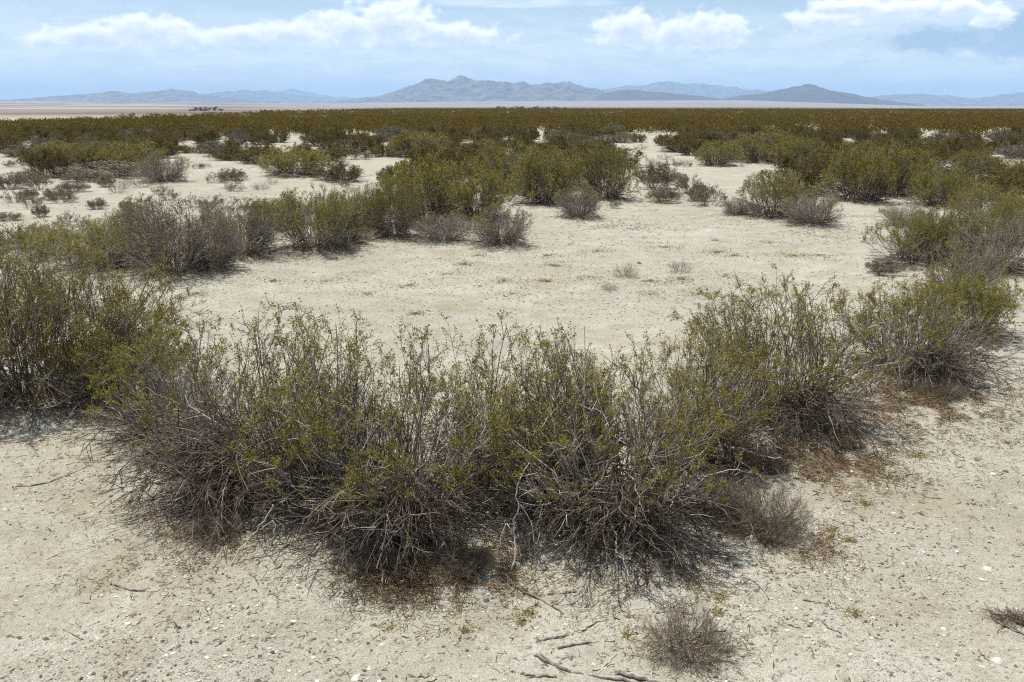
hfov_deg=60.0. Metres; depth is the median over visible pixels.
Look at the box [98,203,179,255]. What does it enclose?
creosote bush
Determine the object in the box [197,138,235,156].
creosote bush
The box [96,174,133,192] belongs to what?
desert shrub
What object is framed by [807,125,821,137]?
creosote bush
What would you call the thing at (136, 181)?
desert shrub
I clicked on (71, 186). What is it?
desert shrub
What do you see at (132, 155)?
creosote bush
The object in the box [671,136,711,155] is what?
creosote bush
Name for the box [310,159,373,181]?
creosote bush
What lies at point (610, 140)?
creosote bush
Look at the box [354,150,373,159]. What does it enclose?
desert shrub
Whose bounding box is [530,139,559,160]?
creosote bush
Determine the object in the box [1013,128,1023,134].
creosote bush
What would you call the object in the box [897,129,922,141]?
creosote bush
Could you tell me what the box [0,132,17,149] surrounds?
creosote bush
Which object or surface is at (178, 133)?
creosote bush
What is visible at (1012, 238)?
creosote bush
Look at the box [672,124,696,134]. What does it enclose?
creosote bush
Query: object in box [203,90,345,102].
mountain
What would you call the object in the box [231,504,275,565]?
bleached branch
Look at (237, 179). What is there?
desert shrub
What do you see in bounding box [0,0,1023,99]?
sky
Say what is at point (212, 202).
desert shrub
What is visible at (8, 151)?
creosote bush
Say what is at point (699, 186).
desert shrub
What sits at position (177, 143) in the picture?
creosote bush
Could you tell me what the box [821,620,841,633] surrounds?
dead stick
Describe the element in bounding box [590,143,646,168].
creosote bush
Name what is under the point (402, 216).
creosote bush
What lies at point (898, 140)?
creosote bush
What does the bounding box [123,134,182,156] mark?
creosote bush
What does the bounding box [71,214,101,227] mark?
desert shrub
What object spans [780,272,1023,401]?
creosote bush
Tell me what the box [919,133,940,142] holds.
creosote bush
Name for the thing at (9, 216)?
desert shrub
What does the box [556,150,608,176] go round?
creosote bush
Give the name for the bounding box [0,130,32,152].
creosote bush
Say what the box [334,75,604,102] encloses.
mountain
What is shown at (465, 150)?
creosote bush
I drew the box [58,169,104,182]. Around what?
desert shrub
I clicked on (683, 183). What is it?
desert shrub
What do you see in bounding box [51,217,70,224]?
desert shrub
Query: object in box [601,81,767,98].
mountain
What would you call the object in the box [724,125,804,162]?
creosote bush
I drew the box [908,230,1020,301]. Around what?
creosote bush
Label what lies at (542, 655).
dead stick
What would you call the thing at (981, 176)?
creosote bush
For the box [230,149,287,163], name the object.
creosote bush
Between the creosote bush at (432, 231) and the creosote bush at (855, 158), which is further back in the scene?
the creosote bush at (855, 158)
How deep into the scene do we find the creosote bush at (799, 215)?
12.43 m
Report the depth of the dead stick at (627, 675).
2.62 m
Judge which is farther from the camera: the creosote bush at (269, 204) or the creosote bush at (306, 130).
the creosote bush at (306, 130)
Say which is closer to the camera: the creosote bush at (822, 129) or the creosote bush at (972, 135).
the creosote bush at (972, 135)
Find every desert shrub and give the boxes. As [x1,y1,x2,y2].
[0,171,31,188]
[0,188,27,201]
[0,211,24,220]
[0,228,34,251]
[1,160,16,166]
[15,192,43,208]
[19,170,57,180]
[21,171,54,189]
[22,188,39,198]
[24,219,62,235]
[30,204,49,216]
[41,188,68,199]
[41,189,78,202]
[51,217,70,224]
[55,182,90,191]
[56,210,80,220]
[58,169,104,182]
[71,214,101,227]
[85,197,109,209]
[93,173,115,186]
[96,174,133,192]
[118,200,134,208]
[120,192,161,210]
[122,198,158,216]
[124,171,158,187]
[150,183,173,194]
[158,188,179,200]
[181,195,208,207]
[191,163,204,168]
[195,193,246,218]
[205,171,231,182]
[217,168,248,180]
[221,181,246,190]
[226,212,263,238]
[229,177,243,183]
[249,181,270,189]
[338,180,350,186]
[342,146,359,154]
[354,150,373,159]
[601,282,619,290]
[606,199,621,207]
[611,263,638,277]
[634,158,676,188]
[642,186,681,203]
[656,153,673,159]
[660,170,689,185]
[665,259,690,272]
[674,173,704,192]
[681,161,691,166]
[683,182,715,200]
[686,184,728,205]
[864,258,906,273]
[961,164,979,178]
[1002,154,1021,161]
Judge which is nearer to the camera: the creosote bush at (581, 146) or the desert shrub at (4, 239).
the desert shrub at (4, 239)
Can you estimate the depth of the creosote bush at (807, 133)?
39.35 m
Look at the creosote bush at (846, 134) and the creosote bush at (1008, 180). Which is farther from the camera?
the creosote bush at (846, 134)
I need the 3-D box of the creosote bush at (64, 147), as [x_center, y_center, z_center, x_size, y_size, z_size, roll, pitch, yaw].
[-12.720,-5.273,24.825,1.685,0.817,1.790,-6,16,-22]
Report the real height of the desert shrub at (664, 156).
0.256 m
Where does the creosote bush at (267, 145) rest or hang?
on the ground at (434, 302)
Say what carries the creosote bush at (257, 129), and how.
on the ground at (434, 302)
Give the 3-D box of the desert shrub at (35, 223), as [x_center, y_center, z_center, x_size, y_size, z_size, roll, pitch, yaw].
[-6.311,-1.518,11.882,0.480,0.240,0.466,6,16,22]
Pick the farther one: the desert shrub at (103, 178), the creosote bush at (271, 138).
the creosote bush at (271, 138)
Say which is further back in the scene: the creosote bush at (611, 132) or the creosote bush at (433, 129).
the creosote bush at (611, 132)
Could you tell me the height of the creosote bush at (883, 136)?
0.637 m
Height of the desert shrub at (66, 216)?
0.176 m
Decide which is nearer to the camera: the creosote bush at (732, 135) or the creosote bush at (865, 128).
the creosote bush at (732, 135)
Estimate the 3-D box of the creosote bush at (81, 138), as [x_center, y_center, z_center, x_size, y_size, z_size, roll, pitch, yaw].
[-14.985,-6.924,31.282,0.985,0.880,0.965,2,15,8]
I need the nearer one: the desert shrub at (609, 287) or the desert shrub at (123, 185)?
the desert shrub at (609, 287)
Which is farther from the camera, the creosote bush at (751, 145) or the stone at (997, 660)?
the creosote bush at (751, 145)
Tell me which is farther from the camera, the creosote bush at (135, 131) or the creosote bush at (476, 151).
the creosote bush at (135, 131)
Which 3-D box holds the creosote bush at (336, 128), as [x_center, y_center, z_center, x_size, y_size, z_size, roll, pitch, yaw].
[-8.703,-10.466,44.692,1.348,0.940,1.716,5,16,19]
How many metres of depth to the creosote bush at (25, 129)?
47.76 m
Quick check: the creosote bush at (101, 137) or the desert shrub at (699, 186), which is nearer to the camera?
the desert shrub at (699, 186)
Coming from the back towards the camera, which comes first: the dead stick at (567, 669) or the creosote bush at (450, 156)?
the creosote bush at (450, 156)
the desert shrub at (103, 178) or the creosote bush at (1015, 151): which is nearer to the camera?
the desert shrub at (103, 178)
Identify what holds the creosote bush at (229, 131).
on the ground at (434, 302)
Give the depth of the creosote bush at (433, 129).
49.86 m
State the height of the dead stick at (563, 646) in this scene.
0.013 m
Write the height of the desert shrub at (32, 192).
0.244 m
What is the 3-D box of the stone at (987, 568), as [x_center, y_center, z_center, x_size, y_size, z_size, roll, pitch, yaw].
[1.755,0.841,3.266,0.034,0.017,0.035,3,15,10]
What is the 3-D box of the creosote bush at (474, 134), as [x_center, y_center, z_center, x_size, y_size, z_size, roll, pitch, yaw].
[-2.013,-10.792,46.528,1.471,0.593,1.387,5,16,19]
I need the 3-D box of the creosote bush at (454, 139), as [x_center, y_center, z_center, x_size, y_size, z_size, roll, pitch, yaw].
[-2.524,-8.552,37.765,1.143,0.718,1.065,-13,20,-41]
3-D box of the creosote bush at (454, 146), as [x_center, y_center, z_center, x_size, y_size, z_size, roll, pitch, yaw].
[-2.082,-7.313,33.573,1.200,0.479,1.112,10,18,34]
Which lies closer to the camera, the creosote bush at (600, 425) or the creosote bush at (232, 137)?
the creosote bush at (600, 425)
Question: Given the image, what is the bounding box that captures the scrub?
[0,108,1023,135]
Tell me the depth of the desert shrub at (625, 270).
9.02 m
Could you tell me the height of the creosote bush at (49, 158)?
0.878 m
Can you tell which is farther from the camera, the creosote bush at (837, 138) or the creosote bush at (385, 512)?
the creosote bush at (837, 138)
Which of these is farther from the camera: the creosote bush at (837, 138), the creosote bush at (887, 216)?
the creosote bush at (837, 138)
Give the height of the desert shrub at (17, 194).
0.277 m
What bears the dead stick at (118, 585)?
on the ground at (434, 302)
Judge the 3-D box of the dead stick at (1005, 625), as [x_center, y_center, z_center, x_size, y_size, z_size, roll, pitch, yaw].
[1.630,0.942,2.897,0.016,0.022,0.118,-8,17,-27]
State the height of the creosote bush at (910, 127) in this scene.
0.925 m
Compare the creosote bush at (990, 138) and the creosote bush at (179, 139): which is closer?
the creosote bush at (179, 139)
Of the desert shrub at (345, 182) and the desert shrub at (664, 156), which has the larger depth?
the desert shrub at (664, 156)
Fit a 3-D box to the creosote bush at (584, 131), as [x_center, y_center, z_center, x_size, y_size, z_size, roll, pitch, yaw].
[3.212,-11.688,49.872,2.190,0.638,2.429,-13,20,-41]
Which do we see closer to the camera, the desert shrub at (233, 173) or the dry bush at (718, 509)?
the dry bush at (718, 509)
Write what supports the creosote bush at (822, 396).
on the ground at (434, 302)
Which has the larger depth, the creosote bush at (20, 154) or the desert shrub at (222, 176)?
the creosote bush at (20, 154)
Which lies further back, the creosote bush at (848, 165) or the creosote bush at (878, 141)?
the creosote bush at (878, 141)
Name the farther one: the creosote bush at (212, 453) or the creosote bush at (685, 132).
the creosote bush at (685, 132)
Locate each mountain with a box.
[0,89,278,102]
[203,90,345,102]
[278,88,356,99]
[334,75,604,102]
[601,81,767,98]
[871,92,1023,105]
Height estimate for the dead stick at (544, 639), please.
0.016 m
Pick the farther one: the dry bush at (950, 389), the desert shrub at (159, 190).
the desert shrub at (159, 190)
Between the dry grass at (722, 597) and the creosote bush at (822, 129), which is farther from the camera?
the creosote bush at (822, 129)
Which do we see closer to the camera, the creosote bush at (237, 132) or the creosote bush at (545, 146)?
the creosote bush at (545, 146)
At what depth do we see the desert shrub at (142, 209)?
13.75 m
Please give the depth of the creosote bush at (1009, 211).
10.73 m
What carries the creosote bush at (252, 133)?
on the ground at (434, 302)
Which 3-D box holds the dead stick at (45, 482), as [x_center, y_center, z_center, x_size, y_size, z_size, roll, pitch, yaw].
[-2.059,0.616,3.994,0.316,0.032,0.052,-10,18,-34]
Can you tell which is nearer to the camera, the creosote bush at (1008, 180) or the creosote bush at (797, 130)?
the creosote bush at (1008, 180)
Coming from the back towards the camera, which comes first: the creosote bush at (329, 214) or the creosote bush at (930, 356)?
the creosote bush at (329, 214)
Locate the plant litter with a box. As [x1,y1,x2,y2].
[0,139,1023,681]
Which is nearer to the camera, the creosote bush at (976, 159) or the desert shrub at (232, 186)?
the desert shrub at (232, 186)
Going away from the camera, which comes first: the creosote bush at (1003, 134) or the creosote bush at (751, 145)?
the creosote bush at (751, 145)
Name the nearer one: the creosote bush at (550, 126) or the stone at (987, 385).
the stone at (987, 385)
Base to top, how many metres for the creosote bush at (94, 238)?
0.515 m
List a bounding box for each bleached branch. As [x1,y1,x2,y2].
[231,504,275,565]
[490,463,535,573]
[611,525,644,580]
[715,447,782,476]
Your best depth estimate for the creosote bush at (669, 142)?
34.03 m
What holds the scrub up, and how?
on the ground at (434, 302)
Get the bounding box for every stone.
[351,674,360,681]
[978,382,989,388]
[983,566,991,570]
[990,657,1003,663]
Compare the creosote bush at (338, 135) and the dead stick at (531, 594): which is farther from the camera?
the creosote bush at (338, 135)
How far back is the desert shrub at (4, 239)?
10.69 m
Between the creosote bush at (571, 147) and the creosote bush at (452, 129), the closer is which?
the creosote bush at (571, 147)
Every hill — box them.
[591,89,724,100]
[725,84,924,105]
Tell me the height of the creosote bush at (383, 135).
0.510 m
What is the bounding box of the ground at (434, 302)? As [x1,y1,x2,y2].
[0,100,1023,681]
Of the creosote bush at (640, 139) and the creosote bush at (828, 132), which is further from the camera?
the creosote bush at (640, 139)
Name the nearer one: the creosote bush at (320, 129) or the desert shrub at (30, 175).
the desert shrub at (30, 175)
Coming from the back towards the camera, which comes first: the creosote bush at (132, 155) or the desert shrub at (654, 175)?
the creosote bush at (132, 155)
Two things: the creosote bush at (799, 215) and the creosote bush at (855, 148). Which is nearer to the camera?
the creosote bush at (799, 215)
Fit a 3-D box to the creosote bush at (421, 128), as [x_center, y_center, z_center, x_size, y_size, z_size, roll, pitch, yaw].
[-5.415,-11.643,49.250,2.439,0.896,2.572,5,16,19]
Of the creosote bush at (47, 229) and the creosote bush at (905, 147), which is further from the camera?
the creosote bush at (905, 147)
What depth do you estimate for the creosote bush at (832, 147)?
31.02 m
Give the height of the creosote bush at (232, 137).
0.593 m
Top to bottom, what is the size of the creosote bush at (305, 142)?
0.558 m
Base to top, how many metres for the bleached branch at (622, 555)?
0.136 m
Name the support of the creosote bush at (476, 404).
on the ground at (434, 302)
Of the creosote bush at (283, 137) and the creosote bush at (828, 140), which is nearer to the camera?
the creosote bush at (828, 140)
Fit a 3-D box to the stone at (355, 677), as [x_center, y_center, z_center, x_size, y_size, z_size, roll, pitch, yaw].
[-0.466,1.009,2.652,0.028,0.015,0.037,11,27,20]
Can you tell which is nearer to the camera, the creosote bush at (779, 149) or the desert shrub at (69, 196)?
the desert shrub at (69, 196)
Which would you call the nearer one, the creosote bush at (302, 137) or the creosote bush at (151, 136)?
the creosote bush at (151, 136)
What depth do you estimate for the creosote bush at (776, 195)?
13.30 m
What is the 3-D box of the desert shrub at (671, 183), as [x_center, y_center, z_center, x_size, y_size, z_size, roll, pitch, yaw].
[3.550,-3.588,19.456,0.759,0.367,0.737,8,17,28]
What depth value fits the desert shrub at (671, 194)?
15.85 m
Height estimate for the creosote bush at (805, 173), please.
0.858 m
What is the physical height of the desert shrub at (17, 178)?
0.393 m
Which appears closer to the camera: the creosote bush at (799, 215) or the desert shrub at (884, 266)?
the desert shrub at (884, 266)
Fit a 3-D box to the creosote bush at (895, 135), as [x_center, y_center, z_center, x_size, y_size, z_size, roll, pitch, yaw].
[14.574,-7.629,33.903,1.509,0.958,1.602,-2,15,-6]
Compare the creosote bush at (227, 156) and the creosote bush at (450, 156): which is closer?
the creosote bush at (450, 156)
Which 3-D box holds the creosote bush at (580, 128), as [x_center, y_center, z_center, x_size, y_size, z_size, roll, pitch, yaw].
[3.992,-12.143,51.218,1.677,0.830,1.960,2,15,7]
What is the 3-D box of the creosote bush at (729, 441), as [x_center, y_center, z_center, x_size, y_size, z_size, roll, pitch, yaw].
[0.911,0.202,4.134,0.874,0.894,1.009,-7,16,-26]
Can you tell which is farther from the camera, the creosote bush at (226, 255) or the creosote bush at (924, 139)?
the creosote bush at (924, 139)
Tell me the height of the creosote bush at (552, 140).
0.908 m
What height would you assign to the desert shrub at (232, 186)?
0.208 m
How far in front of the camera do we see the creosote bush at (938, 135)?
35.02 m
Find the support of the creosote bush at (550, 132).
on the ground at (434, 302)
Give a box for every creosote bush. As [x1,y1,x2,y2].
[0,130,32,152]
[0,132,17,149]
[0,143,38,156]
[0,221,254,444]
[2,222,89,260]
[3,129,31,141]
[12,147,65,165]
[16,143,74,176]
[16,259,211,429]
[21,127,32,133]
[24,218,159,275]
[26,127,66,140]
[28,127,69,141]
[28,138,84,167]
[29,135,58,147]
[43,159,141,178]
[54,129,83,143]
[57,311,251,474]
[62,140,127,168]
[73,133,97,147]
[75,131,118,145]
[77,124,100,133]
[83,292,384,557]
[90,137,179,170]
[97,129,119,142]
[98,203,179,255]
[99,190,246,282]
[118,123,147,135]
[118,128,156,136]
[119,133,181,154]
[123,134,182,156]
[127,127,169,139]
[130,151,192,183]
[155,127,175,131]
[165,133,178,150]
[168,129,192,139]
[169,134,189,141]
[176,142,218,153]
[177,213,257,273]
[186,126,223,143]
[193,126,215,141]
[195,197,299,259]
[196,124,212,131]
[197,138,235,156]
[207,146,259,160]
[208,303,438,549]
[213,140,256,158]
[219,127,244,136]
[223,133,246,144]
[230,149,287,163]
[232,128,245,138]
[242,127,264,135]
[242,129,279,144]
[242,195,316,225]
[245,144,336,177]
[247,129,259,141]
[249,312,558,605]
[253,141,273,153]
[267,128,290,142]
[269,181,366,255]
[289,142,362,161]
[291,140,309,152]
[298,134,331,141]
[301,127,321,139]
[305,129,334,146]
[310,127,330,134]
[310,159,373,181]
[313,189,386,243]
[314,128,350,143]
[322,137,373,152]
[328,125,350,139]
[332,181,394,229]
[342,132,374,144]
[359,169,425,240]
[366,144,400,157]
[368,133,384,153]
[372,133,392,141]
[373,125,405,136]
[376,164,421,182]
[377,147,466,227]
[382,130,451,156]
[386,126,415,140]
[398,148,455,176]
[401,123,433,133]
[404,210,477,243]
[410,142,467,180]
[414,143,480,163]
[416,310,624,527]
[423,123,442,133]
[435,124,471,141]
[439,158,515,220]
[445,142,470,150]
[446,132,463,144]
[452,147,510,175]
[455,137,510,156]
[456,325,653,546]
[461,202,536,247]
[462,130,485,139]
[464,135,507,152]
[469,135,549,192]
[476,318,768,598]
[478,122,492,135]
[486,131,504,139]
[490,124,513,136]
[492,136,515,146]
[500,143,590,205]
[505,123,523,137]
[511,133,529,145]
[511,139,529,156]
[518,132,535,144]
[526,124,539,139]
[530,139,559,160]
[535,129,579,149]
[541,130,575,143]
[542,124,558,139]
[546,161,580,189]
[550,182,604,219]
[556,128,587,136]
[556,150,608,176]
[557,144,571,157]
[560,122,575,132]
[565,139,611,156]
[567,138,617,158]
[568,134,596,145]
[569,128,604,139]
[570,124,591,133]
[573,138,640,200]
[589,126,605,135]
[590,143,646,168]
[597,134,615,148]
[598,127,629,136]
[602,122,624,134]
[607,132,635,142]
[615,286,816,498]
[628,132,646,142]
[652,133,671,145]
[655,133,701,152]
[669,262,935,472]
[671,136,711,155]
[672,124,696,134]
[676,131,697,136]
[685,128,718,143]
[690,138,744,166]
[706,128,750,143]
[709,139,731,153]
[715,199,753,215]
[720,134,761,158]
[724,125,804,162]
[731,166,813,218]
[736,123,761,136]
[752,152,839,194]
[757,125,772,140]
[765,137,832,166]
[772,125,794,135]
[772,133,813,142]
[774,188,847,227]
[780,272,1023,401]
[792,126,807,134]
[795,153,839,171]
[797,129,817,140]
[803,150,864,164]
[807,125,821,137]
[811,137,839,153]
[814,127,839,134]
[815,133,832,147]
[815,140,899,203]
[819,126,843,141]
[825,128,845,139]
[825,132,842,141]
[825,146,904,178]
[828,138,868,150]
[834,142,877,161]
[840,126,859,137]
[846,138,894,147]
[847,125,872,135]
[849,128,860,139]
[849,131,893,139]
[853,129,871,143]
[854,131,892,142]
[859,210,960,266]
[861,135,907,146]
[861,138,939,162]
[861,138,943,197]
[872,203,939,226]
[879,129,912,140]
[886,126,902,134]
[895,162,980,207]
[896,125,923,138]
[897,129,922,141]
[897,261,1023,343]
[899,137,941,147]
[901,140,961,162]
[904,201,1000,263]
[907,159,976,191]
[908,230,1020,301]
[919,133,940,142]
[928,129,969,145]
[929,136,977,153]
[939,206,1023,276]
[941,168,1023,201]
[941,180,1023,226]
[943,148,1002,164]
[948,146,998,173]
[949,132,987,142]
[950,132,998,155]
[952,139,1006,153]
[954,130,980,142]
[962,167,1023,195]
[971,158,1006,172]
[977,193,1023,248]
[985,132,1005,139]
[989,128,1011,140]
[991,136,1007,148]
[992,159,1023,185]
[994,140,1023,158]
[1006,132,1023,148]
[1007,124,1023,132]
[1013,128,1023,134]
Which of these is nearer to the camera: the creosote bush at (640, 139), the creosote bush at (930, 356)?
the creosote bush at (930, 356)
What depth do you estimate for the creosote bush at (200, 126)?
48.69 m
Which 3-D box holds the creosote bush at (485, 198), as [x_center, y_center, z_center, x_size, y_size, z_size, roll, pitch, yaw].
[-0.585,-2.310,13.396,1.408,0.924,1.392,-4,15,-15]
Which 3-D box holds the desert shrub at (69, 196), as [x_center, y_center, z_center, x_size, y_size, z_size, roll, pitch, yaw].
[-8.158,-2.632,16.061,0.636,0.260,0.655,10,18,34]
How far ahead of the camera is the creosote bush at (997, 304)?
6.38 m
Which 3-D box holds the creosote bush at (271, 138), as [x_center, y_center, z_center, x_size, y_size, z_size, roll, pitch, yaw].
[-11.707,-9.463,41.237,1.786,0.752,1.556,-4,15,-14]
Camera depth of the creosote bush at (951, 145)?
29.82 m
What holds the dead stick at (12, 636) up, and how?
on the ground at (434, 302)
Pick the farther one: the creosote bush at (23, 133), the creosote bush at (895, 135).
the creosote bush at (23, 133)
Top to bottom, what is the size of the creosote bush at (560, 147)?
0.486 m
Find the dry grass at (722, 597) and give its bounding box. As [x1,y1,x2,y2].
[0,211,1023,670]
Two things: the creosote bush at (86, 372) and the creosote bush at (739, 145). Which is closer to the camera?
the creosote bush at (86, 372)
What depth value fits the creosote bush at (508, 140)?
37.69 m
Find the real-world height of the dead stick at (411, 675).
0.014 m
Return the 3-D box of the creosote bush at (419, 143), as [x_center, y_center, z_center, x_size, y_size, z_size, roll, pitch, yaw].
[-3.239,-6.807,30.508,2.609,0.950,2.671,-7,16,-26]
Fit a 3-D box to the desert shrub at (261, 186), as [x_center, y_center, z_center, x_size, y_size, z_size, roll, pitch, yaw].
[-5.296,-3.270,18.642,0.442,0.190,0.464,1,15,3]
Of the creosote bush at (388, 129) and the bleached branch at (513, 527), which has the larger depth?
the creosote bush at (388, 129)
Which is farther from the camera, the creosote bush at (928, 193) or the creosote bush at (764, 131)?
the creosote bush at (764, 131)
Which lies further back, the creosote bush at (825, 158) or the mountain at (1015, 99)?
the mountain at (1015, 99)
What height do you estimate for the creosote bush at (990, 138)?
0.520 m
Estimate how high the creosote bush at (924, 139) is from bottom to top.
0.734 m
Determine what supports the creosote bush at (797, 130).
on the ground at (434, 302)
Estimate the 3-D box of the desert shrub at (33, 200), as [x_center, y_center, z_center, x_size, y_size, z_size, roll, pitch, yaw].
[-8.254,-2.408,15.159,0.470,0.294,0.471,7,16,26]
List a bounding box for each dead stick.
[6,634,21,638]
[15,466,86,486]
[109,583,147,591]
[408,674,432,678]
[513,584,563,613]
[520,671,556,677]
[534,653,630,681]
[537,633,572,640]
[540,653,564,674]
[547,590,576,595]
[557,640,614,648]
[569,622,577,641]
[581,619,608,631]
[597,652,617,673]
[614,670,657,681]
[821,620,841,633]
[993,620,1023,634]
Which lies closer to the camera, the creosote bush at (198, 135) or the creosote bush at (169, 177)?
the creosote bush at (169, 177)
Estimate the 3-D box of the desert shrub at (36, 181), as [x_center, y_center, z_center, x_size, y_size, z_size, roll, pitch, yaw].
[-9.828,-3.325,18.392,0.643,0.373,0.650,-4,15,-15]
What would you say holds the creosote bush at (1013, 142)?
on the ground at (434, 302)
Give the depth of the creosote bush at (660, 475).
3.33 m
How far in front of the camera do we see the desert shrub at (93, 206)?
14.96 m
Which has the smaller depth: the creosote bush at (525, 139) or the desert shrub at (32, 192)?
the desert shrub at (32, 192)
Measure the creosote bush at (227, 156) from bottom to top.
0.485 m
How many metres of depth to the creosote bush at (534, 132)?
47.66 m
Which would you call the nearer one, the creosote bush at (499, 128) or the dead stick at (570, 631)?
the dead stick at (570, 631)
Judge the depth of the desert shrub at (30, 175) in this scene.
20.21 m
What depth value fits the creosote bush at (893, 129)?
51.73 m
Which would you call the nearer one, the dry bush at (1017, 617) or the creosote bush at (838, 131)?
the dry bush at (1017, 617)
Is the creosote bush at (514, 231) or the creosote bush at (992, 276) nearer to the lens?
the creosote bush at (992, 276)
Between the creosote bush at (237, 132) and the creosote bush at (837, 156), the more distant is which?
the creosote bush at (237, 132)
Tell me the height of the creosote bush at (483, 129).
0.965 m
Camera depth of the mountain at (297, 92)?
27642.98 m
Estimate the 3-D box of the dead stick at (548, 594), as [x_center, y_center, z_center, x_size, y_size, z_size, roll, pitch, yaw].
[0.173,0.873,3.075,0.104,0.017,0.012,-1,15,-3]
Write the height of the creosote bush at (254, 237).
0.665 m
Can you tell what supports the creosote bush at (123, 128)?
on the ground at (434, 302)
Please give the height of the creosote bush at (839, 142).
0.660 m
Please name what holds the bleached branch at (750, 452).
on the ground at (434, 302)
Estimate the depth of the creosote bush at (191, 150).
33.66 m
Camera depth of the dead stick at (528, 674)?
2.64 m
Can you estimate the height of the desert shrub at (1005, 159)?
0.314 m
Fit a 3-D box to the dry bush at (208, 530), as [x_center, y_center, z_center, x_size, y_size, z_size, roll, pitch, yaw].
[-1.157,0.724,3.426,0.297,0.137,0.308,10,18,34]
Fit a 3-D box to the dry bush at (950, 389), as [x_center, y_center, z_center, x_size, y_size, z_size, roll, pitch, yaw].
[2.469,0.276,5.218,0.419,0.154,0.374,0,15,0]
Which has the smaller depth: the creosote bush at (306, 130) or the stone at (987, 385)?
the stone at (987, 385)
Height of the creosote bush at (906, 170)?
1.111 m
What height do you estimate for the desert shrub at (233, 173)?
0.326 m
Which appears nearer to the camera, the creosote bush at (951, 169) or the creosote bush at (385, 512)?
the creosote bush at (385, 512)
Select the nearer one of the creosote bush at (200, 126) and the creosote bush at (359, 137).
the creosote bush at (359, 137)
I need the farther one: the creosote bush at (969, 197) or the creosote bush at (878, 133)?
the creosote bush at (878, 133)
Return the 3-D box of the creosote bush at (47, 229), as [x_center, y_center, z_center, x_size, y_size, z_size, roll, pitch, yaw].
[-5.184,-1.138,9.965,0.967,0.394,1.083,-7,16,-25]
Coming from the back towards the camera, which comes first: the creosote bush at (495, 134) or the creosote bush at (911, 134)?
the creosote bush at (495, 134)
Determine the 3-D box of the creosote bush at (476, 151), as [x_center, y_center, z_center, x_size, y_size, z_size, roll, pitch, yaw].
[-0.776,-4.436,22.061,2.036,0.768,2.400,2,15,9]
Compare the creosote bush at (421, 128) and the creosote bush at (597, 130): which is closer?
the creosote bush at (421, 128)
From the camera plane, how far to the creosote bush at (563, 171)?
18.32 m
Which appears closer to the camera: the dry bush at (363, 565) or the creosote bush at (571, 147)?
the dry bush at (363, 565)
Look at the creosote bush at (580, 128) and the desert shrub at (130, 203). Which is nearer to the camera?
the desert shrub at (130, 203)
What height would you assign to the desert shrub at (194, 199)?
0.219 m
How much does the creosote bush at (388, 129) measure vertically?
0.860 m
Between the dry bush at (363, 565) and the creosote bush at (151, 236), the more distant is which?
the creosote bush at (151, 236)
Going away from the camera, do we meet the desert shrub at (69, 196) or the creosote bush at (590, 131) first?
the desert shrub at (69, 196)
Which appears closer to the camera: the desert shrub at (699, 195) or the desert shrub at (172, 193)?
the desert shrub at (699, 195)
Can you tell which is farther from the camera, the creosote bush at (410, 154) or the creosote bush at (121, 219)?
the creosote bush at (410, 154)
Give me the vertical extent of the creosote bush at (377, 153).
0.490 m
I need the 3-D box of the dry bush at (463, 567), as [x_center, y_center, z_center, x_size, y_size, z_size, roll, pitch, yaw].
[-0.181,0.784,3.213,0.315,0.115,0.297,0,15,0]
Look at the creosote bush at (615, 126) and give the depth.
55.74 m
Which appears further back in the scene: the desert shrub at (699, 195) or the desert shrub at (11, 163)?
the desert shrub at (11, 163)
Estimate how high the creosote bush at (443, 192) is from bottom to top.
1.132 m
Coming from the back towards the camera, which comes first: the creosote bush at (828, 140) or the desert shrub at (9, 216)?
the creosote bush at (828, 140)
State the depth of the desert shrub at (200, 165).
24.94 m
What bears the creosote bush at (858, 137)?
on the ground at (434, 302)
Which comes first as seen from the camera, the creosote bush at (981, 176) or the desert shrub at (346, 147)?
the creosote bush at (981, 176)
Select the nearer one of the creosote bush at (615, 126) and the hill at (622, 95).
the creosote bush at (615, 126)
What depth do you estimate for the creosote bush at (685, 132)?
46.14 m
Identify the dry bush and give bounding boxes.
[174,506,259,559]
[348,542,409,581]
[426,532,503,583]
[624,587,752,679]
[669,468,755,528]
[708,467,819,549]
[734,438,797,473]
[895,374,971,402]
[976,603,1023,628]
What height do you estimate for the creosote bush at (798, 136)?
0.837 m
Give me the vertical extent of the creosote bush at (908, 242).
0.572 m
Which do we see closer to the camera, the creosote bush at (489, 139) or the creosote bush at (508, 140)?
the creosote bush at (489, 139)
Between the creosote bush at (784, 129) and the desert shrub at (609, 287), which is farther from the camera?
the creosote bush at (784, 129)
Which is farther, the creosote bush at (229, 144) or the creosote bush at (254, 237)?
the creosote bush at (229, 144)
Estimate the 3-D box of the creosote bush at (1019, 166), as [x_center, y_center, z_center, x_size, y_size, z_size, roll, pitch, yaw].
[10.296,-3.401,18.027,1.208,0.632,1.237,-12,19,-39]
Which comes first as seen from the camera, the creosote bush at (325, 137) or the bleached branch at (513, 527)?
the bleached branch at (513, 527)
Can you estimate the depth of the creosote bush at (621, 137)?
43.20 m
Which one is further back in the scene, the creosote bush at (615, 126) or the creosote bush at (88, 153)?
the creosote bush at (615, 126)
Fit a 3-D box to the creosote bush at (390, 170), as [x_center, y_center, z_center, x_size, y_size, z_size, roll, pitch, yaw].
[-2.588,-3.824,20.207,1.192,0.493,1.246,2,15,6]

